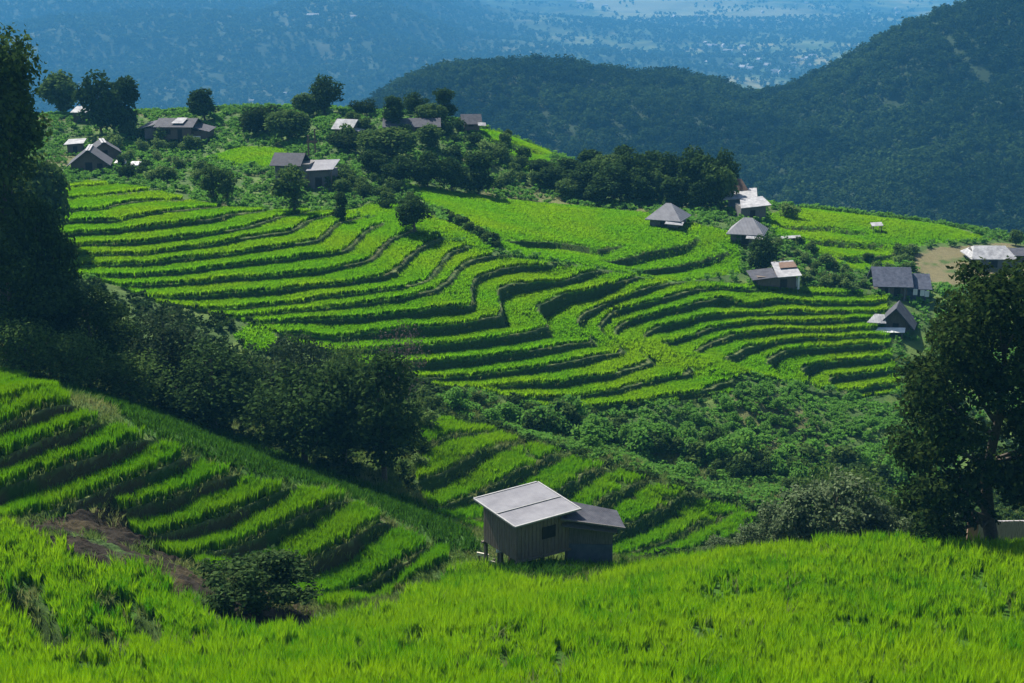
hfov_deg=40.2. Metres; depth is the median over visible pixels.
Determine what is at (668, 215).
hip roofed house
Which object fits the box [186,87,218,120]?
broadleaf tree
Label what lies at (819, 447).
bush
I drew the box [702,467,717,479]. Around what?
bush
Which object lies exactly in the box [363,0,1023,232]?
forest
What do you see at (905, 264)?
bush
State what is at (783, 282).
door
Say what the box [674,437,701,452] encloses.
bush
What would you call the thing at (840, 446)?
bush
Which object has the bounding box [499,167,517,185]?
bush
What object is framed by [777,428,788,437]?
bush
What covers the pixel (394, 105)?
broadleaf tree
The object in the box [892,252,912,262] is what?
bush
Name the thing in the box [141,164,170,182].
bush
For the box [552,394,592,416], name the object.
bush
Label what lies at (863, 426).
bush
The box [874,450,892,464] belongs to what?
bush
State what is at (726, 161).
broadleaf tree
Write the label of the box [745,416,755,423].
bush
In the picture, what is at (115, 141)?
bush
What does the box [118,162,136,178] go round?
bush
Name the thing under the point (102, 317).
broadleaf tree
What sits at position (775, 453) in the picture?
bush
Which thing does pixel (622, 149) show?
broadleaf tree
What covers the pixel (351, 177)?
bush
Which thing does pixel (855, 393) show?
bush
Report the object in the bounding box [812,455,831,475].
bush
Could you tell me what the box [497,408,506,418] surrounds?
bush
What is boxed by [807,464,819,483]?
bush
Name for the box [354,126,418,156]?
broadleaf tree
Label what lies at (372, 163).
broadleaf tree
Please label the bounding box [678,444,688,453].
bush
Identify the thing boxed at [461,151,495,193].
broadleaf tree
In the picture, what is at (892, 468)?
bush
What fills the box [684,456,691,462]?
bush
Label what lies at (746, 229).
hip roofed house
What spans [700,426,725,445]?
bush
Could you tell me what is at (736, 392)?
bush
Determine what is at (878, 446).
bush
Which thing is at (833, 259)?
bush
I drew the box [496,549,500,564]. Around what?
capped post
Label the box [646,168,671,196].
broadleaf tree
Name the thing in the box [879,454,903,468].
bush
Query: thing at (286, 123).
broadleaf tree
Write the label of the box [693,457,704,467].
bush
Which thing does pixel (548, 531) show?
window
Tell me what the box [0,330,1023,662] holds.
wild grass
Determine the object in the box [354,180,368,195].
bush
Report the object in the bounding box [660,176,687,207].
broadleaf tree
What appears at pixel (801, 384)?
bush
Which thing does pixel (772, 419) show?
bush
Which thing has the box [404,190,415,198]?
bush
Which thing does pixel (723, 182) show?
broadleaf tree
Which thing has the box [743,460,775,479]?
bush
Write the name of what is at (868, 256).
tree
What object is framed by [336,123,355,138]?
bush
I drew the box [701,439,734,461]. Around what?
bush
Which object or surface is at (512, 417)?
bush
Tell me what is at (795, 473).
bush
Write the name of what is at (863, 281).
bush
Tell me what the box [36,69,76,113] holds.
broadleaf tree
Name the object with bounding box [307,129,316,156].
bare pole frame
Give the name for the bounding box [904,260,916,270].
bush
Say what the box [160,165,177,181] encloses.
bush
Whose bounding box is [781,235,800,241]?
fallen sheet
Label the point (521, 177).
bush
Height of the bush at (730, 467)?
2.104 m
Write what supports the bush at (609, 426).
on the terrain at (934, 260)
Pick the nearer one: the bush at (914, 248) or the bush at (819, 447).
the bush at (819, 447)
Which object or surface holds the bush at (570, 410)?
on the terrain at (934, 260)
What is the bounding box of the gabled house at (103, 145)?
[93,138,121,158]
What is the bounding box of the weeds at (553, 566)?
[403,552,653,593]
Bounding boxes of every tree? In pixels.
[0,22,58,365]
[0,224,80,361]
[2,192,82,374]
[7,152,73,224]
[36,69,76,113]
[49,283,146,386]
[71,69,128,132]
[79,344,174,404]
[109,75,140,128]
[109,303,207,406]
[141,336,272,429]
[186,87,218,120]
[194,354,265,403]
[199,162,220,198]
[214,168,238,205]
[233,104,282,133]
[238,358,358,464]
[261,330,334,412]
[263,108,312,140]
[268,163,308,210]
[289,92,328,112]
[303,371,374,464]
[308,73,345,112]
[322,334,371,402]
[325,131,360,150]
[331,191,347,218]
[342,347,431,482]
[348,98,377,114]
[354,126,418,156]
[357,149,388,173]
[373,320,427,399]
[379,154,414,180]
[382,95,405,120]
[394,196,434,231]
[401,92,431,115]
[409,149,444,186]
[414,102,449,120]
[414,123,445,147]
[432,87,457,116]
[436,156,469,190]
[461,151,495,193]
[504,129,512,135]
[526,159,556,170]
[532,165,571,188]
[555,178,584,197]
[556,158,584,172]
[561,159,603,193]
[576,148,602,163]
[583,174,621,201]
[585,153,620,169]
[590,161,636,198]
[611,144,636,170]
[613,151,657,186]
[621,175,657,201]
[639,150,662,170]
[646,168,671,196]
[651,151,679,177]
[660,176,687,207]
[672,143,703,178]
[676,158,700,196]
[685,152,720,206]
[685,180,712,206]
[696,162,739,205]
[716,147,740,202]
[748,234,781,268]
[776,201,801,218]
[862,253,874,260]
[881,255,1023,545]
[1007,229,1023,245]
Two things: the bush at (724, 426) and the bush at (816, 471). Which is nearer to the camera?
the bush at (816, 471)
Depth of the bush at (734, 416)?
147.66 m
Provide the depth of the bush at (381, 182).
205.26 m
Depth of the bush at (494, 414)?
134.65 m
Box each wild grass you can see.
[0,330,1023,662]
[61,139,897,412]
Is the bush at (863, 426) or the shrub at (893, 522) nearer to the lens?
the shrub at (893, 522)
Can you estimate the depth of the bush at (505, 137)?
243.37 m
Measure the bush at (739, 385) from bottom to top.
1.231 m
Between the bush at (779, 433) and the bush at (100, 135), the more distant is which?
the bush at (100, 135)
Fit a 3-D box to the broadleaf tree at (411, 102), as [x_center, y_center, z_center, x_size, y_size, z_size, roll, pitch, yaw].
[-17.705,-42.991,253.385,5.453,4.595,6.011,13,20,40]
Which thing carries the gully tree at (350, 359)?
on the terrain at (934, 260)
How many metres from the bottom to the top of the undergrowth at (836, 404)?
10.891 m
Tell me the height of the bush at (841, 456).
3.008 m
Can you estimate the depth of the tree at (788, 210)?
213.75 m
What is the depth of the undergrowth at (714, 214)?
214.77 m
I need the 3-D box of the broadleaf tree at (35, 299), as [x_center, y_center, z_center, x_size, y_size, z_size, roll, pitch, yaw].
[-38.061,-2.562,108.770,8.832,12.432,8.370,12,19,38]
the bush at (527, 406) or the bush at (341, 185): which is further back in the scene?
the bush at (341, 185)
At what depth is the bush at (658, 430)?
139.90 m
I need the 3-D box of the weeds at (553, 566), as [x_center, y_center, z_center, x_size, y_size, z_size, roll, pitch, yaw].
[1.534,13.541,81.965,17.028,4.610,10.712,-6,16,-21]
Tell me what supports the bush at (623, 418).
on the terrain at (934, 260)
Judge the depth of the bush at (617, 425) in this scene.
140.57 m
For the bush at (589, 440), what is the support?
on the terrain at (934, 260)
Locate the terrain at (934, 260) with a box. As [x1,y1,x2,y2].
[0,0,1023,682]
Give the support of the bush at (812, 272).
on the terrain at (934, 260)
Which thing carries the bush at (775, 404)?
on the terrain at (934, 260)
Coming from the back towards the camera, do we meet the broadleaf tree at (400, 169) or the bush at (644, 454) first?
the broadleaf tree at (400, 169)
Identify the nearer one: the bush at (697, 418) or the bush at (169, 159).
the bush at (697, 418)
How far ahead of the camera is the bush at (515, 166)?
227.05 m
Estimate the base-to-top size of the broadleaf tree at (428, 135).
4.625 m
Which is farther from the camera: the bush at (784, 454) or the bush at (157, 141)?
the bush at (157, 141)
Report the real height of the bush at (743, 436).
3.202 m
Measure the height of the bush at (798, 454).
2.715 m
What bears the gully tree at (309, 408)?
on the terrain at (934, 260)
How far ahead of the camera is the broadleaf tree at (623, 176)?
219.48 m
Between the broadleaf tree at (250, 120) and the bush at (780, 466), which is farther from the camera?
the broadleaf tree at (250, 120)
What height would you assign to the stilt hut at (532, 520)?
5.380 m
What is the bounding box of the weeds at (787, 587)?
[0,524,1023,682]
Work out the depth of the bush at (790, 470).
137.27 m
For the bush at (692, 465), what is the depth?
132.77 m
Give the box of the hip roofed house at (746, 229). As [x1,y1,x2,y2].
[726,217,767,245]
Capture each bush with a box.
[0,311,59,376]
[28,325,112,386]
[92,132,107,142]
[97,131,114,141]
[109,134,123,149]
[112,165,127,177]
[116,154,128,164]
[118,122,137,133]
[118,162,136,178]
[119,120,135,135]
[121,148,136,159]
[130,125,144,137]
[133,165,148,174]
[134,139,149,151]
[138,159,152,168]
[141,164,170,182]
[150,138,166,149]
[152,128,167,144]
[152,150,161,161]
[153,129,168,142]
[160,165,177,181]
[163,141,178,151]
[163,155,172,163]
[171,156,180,163]
[172,159,188,169]
[178,134,204,151]
[188,544,324,615]
[190,167,202,180]
[191,159,206,171]
[324,175,337,187]
[331,178,355,192]
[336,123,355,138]
[338,163,351,169]
[338,167,348,177]
[340,171,355,186]
[344,168,358,178]
[346,111,361,118]
[354,176,366,188]
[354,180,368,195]
[357,116,370,128]
[357,186,371,196]
[362,123,376,130]
[369,173,378,181]
[369,188,381,196]
[376,178,386,185]
[377,186,395,195]
[377,191,395,202]
[378,198,395,207]
[382,176,400,189]
[386,179,405,192]
[397,198,409,205]
[399,123,412,132]
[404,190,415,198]
[410,453,429,467]
[414,408,440,431]
[415,438,431,452]
[418,385,431,394]
[422,394,446,408]
[438,118,462,129]
[441,121,454,134]
[441,386,463,407]
[442,144,463,158]
[442,146,454,159]
[447,211,454,221]
[449,134,462,141]
[452,215,463,225]
[454,119,466,131]
[457,386,467,396]
[460,216,469,222]
[461,221,474,230]
[463,131,483,145]
[470,392,485,401]
[471,225,483,236]
[476,139,499,151]
[476,149,498,161]
[479,139,498,152]
[480,231,492,242]
[482,408,504,420]
[484,231,499,241]
[490,145,514,162]
[492,239,500,247]
[493,177,505,188]
[494,401,524,418]
[497,132,511,144]
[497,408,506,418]
[499,142,511,151]
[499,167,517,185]
[501,152,516,166]
[501,176,513,184]
[505,392,524,407]
[506,161,522,175]
[507,411,519,421]
[511,146,531,158]
[513,155,528,167]
[515,170,527,182]
[516,405,565,432]
[519,410,559,431]
[523,401,539,413]
[527,169,540,185]
[546,400,581,422]
[549,398,578,423]
[551,412,571,432]
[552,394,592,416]
[563,422,612,442]
[569,414,585,426]
[578,434,602,447]
[579,413,598,433]
[595,416,619,440]
[609,414,628,423]
[609,419,626,434]
[615,423,636,444]
[625,427,655,453]
[630,422,641,436]
[636,417,651,431]
[638,450,653,460]
[642,431,670,449]
[648,421,680,442]
[649,442,660,452]
[651,426,671,438]
[652,427,676,444]
[666,435,692,455]
[673,461,694,476]
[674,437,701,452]
[677,421,699,444]
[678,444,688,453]
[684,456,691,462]
[686,461,700,476]
[687,441,712,462]
[688,412,704,424]
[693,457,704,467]
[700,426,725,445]
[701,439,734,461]
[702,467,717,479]
[709,459,722,469]
[717,451,732,466]
[718,435,738,457]
[719,396,727,404]
[720,423,729,433]
[722,402,735,412]
[725,412,742,421]
[725,459,746,476]
[728,427,757,455]
[732,388,742,396]
[733,452,753,474]
[735,382,748,389]
[735,445,757,460]
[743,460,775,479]
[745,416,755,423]
[752,384,767,396]
[757,424,771,430]
[758,448,775,471]
[760,387,770,396]
[765,382,774,390]
[765,414,779,424]
[768,448,783,461]
[769,398,780,408]
[770,454,788,475]
[775,236,782,243]
[776,449,792,459]
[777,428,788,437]
[779,476,801,487]
[780,443,797,458]
[781,442,794,454]
[783,465,808,480]
[784,453,818,464]
[785,457,815,475]
[786,468,803,480]
[788,460,811,479]
[790,389,797,396]
[791,446,813,464]
[794,248,802,257]
[794,442,824,463]
[795,235,805,244]
[797,382,806,390]
[797,478,808,489]
[800,251,809,263]
[800,274,810,284]
[803,438,831,456]
[804,463,824,479]
[805,241,816,252]
[806,268,817,275]
[807,272,817,282]
[807,418,814,424]
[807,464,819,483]
[810,261,821,268]
[811,457,833,469]
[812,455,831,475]
[816,253,833,265]
[818,274,830,285]
[818,452,834,464]
[819,255,835,268]
[824,279,833,287]
[828,410,839,417]
[829,445,864,469]
[830,273,841,286]
[830,444,856,461]
[838,458,863,469]
[839,266,847,272]
[839,272,857,283]
[840,277,858,291]
[841,263,849,268]
[842,393,856,401]
[843,461,895,485]
[849,391,862,397]
[849,426,861,432]
[855,452,872,465]
[856,400,864,408]
[858,278,866,287]
[858,423,868,429]
[861,430,871,439]
[862,473,891,494]
[866,418,879,426]
[870,261,882,267]
[871,261,883,266]
[872,442,883,453]
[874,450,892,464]
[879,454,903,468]
[884,423,896,430]
[886,465,909,480]
[886,466,910,486]
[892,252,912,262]
[893,242,901,250]
[893,245,912,254]
[898,248,915,256]
[900,262,911,268]
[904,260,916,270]
[906,243,919,253]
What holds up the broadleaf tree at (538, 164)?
on the terrain at (934, 260)
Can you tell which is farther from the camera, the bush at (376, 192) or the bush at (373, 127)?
the bush at (373, 127)
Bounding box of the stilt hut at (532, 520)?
[473,481,625,564]
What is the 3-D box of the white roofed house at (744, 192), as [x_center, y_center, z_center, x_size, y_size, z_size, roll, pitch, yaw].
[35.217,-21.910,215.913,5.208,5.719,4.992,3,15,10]
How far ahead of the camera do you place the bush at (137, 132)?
243.31 m
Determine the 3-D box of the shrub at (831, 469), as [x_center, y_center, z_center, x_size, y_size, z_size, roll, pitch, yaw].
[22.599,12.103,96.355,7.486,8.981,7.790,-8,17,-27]
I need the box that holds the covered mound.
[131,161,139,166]
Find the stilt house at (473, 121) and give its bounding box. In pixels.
[460,114,485,132]
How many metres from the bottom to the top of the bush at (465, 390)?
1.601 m
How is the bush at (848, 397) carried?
on the terrain at (934, 260)
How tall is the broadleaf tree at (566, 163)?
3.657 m
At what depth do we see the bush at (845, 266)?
191.33 m
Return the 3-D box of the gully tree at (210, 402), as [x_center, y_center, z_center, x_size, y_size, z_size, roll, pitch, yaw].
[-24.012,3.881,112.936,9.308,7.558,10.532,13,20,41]
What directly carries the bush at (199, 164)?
on the terrain at (934, 260)
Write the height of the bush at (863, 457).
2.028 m
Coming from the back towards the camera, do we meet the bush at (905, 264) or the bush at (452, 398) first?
the bush at (905, 264)
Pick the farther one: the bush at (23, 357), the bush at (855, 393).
the bush at (855, 393)
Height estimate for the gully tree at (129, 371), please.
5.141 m
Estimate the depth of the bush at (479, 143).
233.99 m
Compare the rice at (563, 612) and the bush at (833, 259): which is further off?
the bush at (833, 259)
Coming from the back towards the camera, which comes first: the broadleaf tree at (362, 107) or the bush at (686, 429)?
the broadleaf tree at (362, 107)
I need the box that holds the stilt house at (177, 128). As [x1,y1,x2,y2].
[139,118,215,142]
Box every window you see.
[97,163,102,168]
[542,524,555,539]
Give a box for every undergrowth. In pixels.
[0,274,1023,557]
[16,102,1023,418]
[435,375,959,509]
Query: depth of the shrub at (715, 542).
87.20 m
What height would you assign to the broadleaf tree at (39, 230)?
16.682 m
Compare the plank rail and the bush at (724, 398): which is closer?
the plank rail
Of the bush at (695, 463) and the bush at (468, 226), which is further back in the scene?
the bush at (468, 226)
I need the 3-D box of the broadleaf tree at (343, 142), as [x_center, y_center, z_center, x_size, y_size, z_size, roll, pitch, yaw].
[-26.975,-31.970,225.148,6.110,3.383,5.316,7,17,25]
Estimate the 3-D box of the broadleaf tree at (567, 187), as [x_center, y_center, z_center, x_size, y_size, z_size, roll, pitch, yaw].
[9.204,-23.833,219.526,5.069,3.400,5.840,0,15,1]
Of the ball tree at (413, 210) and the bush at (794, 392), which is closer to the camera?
the bush at (794, 392)
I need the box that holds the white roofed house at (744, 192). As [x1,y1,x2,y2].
[723,179,756,211]
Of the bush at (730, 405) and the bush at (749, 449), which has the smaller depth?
the bush at (749, 449)
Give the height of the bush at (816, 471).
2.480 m
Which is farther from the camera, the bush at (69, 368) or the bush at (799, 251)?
the bush at (799, 251)
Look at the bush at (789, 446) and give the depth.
141.01 m
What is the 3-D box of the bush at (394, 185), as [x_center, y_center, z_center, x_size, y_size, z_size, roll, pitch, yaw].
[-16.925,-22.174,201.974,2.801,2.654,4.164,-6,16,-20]
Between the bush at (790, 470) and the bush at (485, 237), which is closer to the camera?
the bush at (790, 470)
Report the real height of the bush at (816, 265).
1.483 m
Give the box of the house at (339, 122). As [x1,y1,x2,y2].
[331,119,364,134]
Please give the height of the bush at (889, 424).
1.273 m
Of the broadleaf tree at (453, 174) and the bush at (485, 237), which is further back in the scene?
the broadleaf tree at (453, 174)
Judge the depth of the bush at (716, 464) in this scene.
135.65 m
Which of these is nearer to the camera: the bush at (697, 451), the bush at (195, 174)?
the bush at (697, 451)
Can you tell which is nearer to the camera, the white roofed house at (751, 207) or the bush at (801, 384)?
the bush at (801, 384)
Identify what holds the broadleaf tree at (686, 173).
on the terrain at (934, 260)
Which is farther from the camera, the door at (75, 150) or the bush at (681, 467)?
the door at (75, 150)
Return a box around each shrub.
[700,534,741,551]
[733,521,778,547]
[757,487,822,543]
[780,466,889,542]
[790,455,896,537]
[851,496,909,538]
[898,489,960,539]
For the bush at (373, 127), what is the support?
on the terrain at (934, 260)
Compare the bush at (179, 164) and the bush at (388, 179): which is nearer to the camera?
the bush at (388, 179)
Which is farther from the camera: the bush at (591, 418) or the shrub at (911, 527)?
the bush at (591, 418)
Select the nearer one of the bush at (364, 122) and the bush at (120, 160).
the bush at (120, 160)
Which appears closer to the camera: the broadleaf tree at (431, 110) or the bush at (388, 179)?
the bush at (388, 179)
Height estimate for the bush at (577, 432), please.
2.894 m
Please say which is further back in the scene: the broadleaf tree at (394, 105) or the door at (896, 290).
the broadleaf tree at (394, 105)
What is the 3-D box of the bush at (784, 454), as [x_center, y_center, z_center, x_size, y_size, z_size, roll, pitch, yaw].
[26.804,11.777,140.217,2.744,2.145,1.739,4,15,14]
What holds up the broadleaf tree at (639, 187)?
on the terrain at (934, 260)
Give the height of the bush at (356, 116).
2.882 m
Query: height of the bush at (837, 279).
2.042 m
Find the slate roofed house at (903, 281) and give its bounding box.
[867,266,931,302]
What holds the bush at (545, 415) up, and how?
on the terrain at (934, 260)
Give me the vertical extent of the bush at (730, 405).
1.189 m
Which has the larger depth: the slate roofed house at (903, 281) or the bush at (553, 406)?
the slate roofed house at (903, 281)
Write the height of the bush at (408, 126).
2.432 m
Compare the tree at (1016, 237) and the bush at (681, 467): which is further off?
the tree at (1016, 237)
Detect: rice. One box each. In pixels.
[0,366,449,609]
[0,510,1023,682]
[41,179,900,406]
[206,128,991,350]
[415,414,757,556]
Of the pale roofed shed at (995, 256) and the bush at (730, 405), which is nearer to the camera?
the bush at (730, 405)
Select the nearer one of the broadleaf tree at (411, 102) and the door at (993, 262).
the door at (993, 262)
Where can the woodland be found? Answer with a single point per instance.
(150, 66)
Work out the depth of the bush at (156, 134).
239.06 m
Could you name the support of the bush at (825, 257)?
on the terrain at (934, 260)
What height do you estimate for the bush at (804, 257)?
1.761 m
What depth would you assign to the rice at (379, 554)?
85.77 m
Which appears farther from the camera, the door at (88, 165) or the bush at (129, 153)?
the bush at (129, 153)
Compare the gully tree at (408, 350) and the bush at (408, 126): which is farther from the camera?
the bush at (408, 126)
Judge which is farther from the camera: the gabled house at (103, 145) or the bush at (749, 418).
the gabled house at (103, 145)
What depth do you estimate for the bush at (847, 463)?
140.23 m
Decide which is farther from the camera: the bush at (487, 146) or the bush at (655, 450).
the bush at (487, 146)
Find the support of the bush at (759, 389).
on the terrain at (934, 260)
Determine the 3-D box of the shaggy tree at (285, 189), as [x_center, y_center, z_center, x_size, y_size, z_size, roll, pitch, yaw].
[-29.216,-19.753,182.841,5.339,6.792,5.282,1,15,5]
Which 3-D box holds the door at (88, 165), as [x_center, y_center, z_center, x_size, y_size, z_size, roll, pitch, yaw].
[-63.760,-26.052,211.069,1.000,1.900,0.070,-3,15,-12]
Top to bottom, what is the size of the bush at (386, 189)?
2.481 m
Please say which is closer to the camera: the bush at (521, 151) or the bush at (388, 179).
the bush at (388, 179)
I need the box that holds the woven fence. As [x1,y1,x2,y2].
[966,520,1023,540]
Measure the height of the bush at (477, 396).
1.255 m
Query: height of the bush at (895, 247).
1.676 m
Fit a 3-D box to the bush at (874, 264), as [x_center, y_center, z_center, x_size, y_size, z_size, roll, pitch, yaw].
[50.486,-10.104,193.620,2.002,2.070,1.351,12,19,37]
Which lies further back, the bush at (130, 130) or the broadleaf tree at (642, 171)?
the bush at (130, 130)
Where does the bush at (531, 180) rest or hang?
on the terrain at (934, 260)
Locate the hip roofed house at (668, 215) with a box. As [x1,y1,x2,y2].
[645,203,690,228]
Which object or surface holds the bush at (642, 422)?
on the terrain at (934, 260)
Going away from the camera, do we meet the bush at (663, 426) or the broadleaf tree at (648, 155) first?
the bush at (663, 426)
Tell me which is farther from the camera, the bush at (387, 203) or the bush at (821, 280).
the bush at (387, 203)
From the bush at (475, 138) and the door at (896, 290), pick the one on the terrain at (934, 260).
the bush at (475, 138)
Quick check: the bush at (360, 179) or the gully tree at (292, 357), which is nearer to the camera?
the gully tree at (292, 357)
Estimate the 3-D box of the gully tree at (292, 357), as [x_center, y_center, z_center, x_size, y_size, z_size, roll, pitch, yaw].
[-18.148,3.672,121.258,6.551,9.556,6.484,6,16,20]
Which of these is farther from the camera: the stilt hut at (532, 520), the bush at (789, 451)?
the bush at (789, 451)
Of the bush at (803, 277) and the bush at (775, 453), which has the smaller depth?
the bush at (775, 453)
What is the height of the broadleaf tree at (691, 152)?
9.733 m
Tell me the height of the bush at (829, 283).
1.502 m
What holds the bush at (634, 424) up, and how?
on the terrain at (934, 260)
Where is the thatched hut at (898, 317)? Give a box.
[867,300,916,338]
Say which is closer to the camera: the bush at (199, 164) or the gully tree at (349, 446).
the gully tree at (349, 446)
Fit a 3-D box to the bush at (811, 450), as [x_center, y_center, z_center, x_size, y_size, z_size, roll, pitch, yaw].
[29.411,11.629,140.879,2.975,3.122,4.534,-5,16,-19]
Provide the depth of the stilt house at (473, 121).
245.25 m
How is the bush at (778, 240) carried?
on the terrain at (934, 260)
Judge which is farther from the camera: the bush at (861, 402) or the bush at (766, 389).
the bush at (861, 402)
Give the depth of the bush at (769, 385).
155.13 m
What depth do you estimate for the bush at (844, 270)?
190.00 m
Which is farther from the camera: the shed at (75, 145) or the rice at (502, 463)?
the shed at (75, 145)
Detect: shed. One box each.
[64,138,86,153]
[70,106,86,121]
[382,118,440,131]
[960,245,1015,269]
[1009,248,1023,264]
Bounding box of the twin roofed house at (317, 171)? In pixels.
[269,152,339,190]
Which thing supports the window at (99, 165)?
in the gabled house at (90, 157)
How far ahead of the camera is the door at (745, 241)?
193.99 m
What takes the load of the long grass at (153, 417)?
on the terrain at (934, 260)
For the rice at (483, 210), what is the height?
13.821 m
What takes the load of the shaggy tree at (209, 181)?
on the terrain at (934, 260)
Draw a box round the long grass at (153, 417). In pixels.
[25,374,480,552]
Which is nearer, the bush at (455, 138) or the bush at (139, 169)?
the bush at (139, 169)
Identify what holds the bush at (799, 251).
on the terrain at (934, 260)
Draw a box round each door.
[73,146,77,153]
[85,162,92,171]
[177,129,181,138]
[315,177,321,188]
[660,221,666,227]
[741,235,748,243]
[750,210,754,217]
[780,279,786,287]
[894,288,900,296]
[989,260,997,267]
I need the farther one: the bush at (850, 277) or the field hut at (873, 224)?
the field hut at (873, 224)
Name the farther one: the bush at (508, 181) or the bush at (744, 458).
the bush at (508, 181)
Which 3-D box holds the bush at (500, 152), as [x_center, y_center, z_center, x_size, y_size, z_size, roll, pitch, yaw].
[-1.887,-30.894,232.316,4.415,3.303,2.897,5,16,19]
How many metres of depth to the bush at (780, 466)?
136.92 m
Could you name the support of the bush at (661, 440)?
on the terrain at (934, 260)
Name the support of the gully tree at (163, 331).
on the terrain at (934, 260)
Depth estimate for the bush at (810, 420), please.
150.33 m
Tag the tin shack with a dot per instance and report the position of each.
(783, 274)
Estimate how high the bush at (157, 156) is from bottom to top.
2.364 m
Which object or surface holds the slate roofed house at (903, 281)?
on the terrain at (934, 260)
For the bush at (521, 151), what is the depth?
236.97 m
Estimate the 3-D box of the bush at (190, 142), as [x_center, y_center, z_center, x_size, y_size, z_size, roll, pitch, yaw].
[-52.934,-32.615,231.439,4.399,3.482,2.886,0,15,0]
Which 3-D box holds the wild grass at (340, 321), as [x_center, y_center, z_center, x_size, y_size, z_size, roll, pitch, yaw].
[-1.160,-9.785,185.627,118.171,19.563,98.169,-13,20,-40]
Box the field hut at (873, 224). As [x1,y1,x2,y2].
[870,222,883,231]
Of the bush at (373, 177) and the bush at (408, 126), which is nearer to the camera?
the bush at (373, 177)
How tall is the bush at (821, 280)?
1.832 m
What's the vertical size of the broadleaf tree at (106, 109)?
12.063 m
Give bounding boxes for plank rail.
[477,552,494,563]
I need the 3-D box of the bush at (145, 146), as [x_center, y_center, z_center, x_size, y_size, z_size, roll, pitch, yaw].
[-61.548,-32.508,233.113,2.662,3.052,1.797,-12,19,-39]
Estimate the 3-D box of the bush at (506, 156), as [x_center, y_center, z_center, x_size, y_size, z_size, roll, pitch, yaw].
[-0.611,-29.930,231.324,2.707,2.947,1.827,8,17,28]
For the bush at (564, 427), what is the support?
on the terrain at (934, 260)
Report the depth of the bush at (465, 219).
181.79 m
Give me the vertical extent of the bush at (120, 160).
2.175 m
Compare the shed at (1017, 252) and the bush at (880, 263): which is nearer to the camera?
the bush at (880, 263)
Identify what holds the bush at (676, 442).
on the terrain at (934, 260)
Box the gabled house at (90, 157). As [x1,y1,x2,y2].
[67,144,112,172]
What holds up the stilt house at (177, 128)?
on the terrain at (934, 260)
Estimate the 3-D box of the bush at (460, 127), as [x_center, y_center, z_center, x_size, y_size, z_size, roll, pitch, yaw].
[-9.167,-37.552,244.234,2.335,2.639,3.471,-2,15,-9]
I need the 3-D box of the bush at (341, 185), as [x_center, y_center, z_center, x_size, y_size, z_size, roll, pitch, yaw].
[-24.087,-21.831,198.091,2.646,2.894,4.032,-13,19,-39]
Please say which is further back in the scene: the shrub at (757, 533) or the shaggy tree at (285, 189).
the shaggy tree at (285, 189)
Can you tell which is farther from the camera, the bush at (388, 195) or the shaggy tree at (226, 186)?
the bush at (388, 195)
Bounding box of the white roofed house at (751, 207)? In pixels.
[735,196,770,218]
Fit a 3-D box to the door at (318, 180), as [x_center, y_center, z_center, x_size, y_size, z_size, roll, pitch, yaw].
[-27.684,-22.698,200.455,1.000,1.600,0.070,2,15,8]
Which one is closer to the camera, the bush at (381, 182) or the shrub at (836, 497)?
the shrub at (836, 497)
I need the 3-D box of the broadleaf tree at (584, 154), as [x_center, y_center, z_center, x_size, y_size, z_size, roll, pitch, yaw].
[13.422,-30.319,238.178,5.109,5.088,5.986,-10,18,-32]
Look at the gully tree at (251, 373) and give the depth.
125.28 m
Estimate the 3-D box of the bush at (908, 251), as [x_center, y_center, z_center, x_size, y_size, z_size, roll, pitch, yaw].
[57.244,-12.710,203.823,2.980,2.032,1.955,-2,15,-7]
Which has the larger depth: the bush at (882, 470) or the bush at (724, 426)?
the bush at (724, 426)
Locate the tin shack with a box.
[746,260,801,292]
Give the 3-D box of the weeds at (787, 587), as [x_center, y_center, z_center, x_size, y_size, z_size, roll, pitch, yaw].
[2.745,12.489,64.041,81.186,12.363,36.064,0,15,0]
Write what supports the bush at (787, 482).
on the terrain at (934, 260)
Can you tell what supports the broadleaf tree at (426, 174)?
on the terrain at (934, 260)
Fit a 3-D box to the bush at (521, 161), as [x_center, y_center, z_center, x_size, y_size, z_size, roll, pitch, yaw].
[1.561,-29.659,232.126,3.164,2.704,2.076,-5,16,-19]
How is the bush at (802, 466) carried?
on the terrain at (934, 260)
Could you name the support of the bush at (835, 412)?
on the terrain at (934, 260)
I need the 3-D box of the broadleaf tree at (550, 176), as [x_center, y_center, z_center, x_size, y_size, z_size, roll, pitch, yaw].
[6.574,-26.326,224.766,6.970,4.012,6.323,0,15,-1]
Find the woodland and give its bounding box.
[0,0,950,112]
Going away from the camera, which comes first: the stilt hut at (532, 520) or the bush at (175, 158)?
the stilt hut at (532, 520)
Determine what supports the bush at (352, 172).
on the terrain at (934, 260)
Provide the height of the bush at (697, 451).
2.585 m
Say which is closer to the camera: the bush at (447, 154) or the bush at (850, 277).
the bush at (850, 277)
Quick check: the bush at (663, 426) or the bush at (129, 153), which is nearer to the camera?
the bush at (663, 426)
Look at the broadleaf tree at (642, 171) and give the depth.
223.31 m
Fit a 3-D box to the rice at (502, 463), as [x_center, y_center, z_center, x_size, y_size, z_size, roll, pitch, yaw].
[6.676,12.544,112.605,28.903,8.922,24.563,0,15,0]
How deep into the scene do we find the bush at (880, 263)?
193.75 m
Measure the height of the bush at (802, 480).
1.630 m
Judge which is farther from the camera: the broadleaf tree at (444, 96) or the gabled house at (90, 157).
the broadleaf tree at (444, 96)
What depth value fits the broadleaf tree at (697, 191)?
213.90 m
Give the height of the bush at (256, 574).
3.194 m
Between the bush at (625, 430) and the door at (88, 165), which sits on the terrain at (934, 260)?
the bush at (625, 430)
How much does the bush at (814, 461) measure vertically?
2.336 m
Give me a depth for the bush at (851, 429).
151.19 m
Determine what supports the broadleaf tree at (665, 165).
on the terrain at (934, 260)

